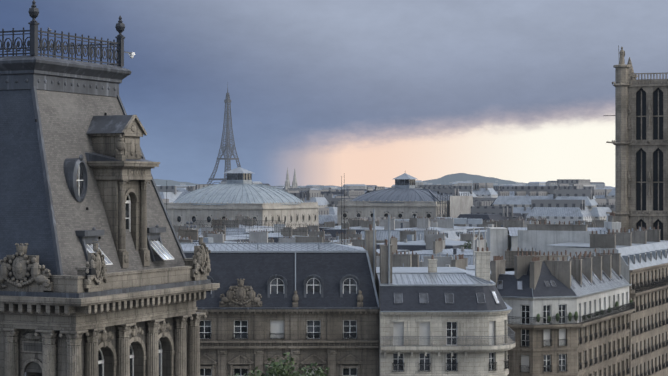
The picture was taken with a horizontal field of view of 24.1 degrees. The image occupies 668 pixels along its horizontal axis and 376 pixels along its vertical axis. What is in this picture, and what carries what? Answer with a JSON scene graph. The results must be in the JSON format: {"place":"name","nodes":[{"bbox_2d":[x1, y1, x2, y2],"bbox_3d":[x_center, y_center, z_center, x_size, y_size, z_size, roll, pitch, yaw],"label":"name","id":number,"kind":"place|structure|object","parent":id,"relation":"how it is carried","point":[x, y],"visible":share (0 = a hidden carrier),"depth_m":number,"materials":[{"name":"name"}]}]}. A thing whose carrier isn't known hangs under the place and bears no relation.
{"place":"outdoors","nodes":[
{"label":"outdoors","id":0,"kind":"place"},
{"bbox_2d":[232,352,341,375],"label":"tree","id":1,"kind":"object","parent":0,"point":[278,369],"visible":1,"depth_m":132.70,"materials":[{"name":"green plant"}]},
{"bbox_2d":[0,0,667,186],"label":"sky","id":2,"kind":"structure","parent":0,"point":[367,92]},
{"bbox_2d":[154,173,527,188],"bbox_3d":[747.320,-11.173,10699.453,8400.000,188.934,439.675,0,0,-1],"label":"hills","id":3,"kind":"structure","parent":0,"point":[449,179],"depth_m":10853.77,"materials":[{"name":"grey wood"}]},
{"bbox_2d":[172,214,648,269],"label":"roofs","id":4,"kind":"structure","parent":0,"point":[417,242],"depth_m":366.30,"materials":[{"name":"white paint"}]},
{"bbox_2d":[166,176,344,244],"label":"chimneys","id":5,"kind":"object","parent":4,"relation":"on","point":[191,225],"visible":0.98,"depth_m":203.47,"materials":[{"name":"metal"}]},
{"bbox_2d":[395,217,481,223],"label":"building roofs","id":6,"kind":"structure","parent":4,"relation":"on","point":[465,221],"depth_m":428.38,"materials":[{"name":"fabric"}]},
{"bbox_2d":[473,212,620,264],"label":"building","id":7,"kind":"structure","parent":4,"relation":"on","point":[500,241],"depth_m":262.26,"materials":[{"name":"white paint"}]},
{"bbox_2d":[459,241,486,248],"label":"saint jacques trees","id":8,"kind":"object","parent":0,"point":[469,246],"depth_m":316.97,"materials":[{"name":"green plant"}]},
{"label":"ground","id":9,"kind":"structure","parent":0,"visible":0},
{"bbox_2d":[0,0,219,375],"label":"mansard-roofed building","id":10,"kind":"structure","parent":9,"relation":"on","point":[101,274],"depth_m":92.20,"materials":[{"name":"stone"}]},
{"bbox_2d":[207,89,240,183],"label":"lattice tower","id":11,"kind":"structure","parent":9,"relation":"on","point":[227,133],"depth_m":4385.94,"materials":[{"name":"metal"}]},
{"bbox_2d":[164,167,319,229],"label":"domed building","id":12,"kind":"structure","parent":9,"relation":"on","point":[239,192],"depth_m":489.75,"materials":[{"name":"metal"}]},
{"bbox_2d":[180,209,378,375],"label":"mansard-roofed building","id":13,"kind":"structure","parent":9,"relation":"on","point":[307,303],"depth_m":163.55,"materials":[{"name":"stone"}]},
{"bbox_2d":[282,167,297,189],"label":"church spires","id":14,"kind":"object","parent":9,"relation":"on","point":[287,184],"visible":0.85,"depth_m":2595.31,"materials":[{"name":"stone"}]},
{"bbox_2d":[156,179,614,226],"bbox_3d":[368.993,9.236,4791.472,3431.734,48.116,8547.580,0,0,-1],"label":"city","id":15,"kind":"object","parent":9,"relation":"on","point":[566,201],"visible":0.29,"depth_m":584.00,"materials":[{"name":"metal"}]},
{"bbox_2d":[336,173,449,225],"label":"domed building","id":16,"kind":"structure","parent":9,"relation":"on","point":[404,198],"depth_m":549.40,"materials":[{"name":"metal"}]},
{"bbox_2d":[367,190,472,217],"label":"chatelet scaffold","id":17,"kind":"object","parent":16,"relation":"on","point":[459,205],"visible":0.44,"depth_m":554.93,"materials":[{"name":"metal"}]},
{"bbox_2d":[376,215,515,375],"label":"cream building","id":18,"kind":"structure","parent":9,"relation":"on","point":[434,320],"depth_m":161.99,"materials":[{"name":"stone"}]},
{"bbox_2d":[450,248,634,375],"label":"apartment building","id":19,"kind":"structure","parent":9,"relation":"on","point":[567,315],"depth_m":191.08,"materials":[{"name":"beige stone"}]},
{"bbox_2d":[518,220,595,254],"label":"white party wall","id":20,"kind":"structure","parent":9,"relation":"on","point":[540,236],"depth_m":231.65,"materials":[{"name":"paint"}]},
{"bbox_2d":[546,226,667,375],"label":"apartment building","id":21,"kind":"structure","parent":9,"relation":"on","point":[639,248],"depth_m":223.99,"materials":[{"name":"beige stone"}]},
{"bbox_2d":[603,45,667,263],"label":"tour saint jacques","id":22,"kind":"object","parent":9,"relation":"on","point":[640,142],"visible":0.65,"depth_m":298.69,"materials":[{"name":"stone"}]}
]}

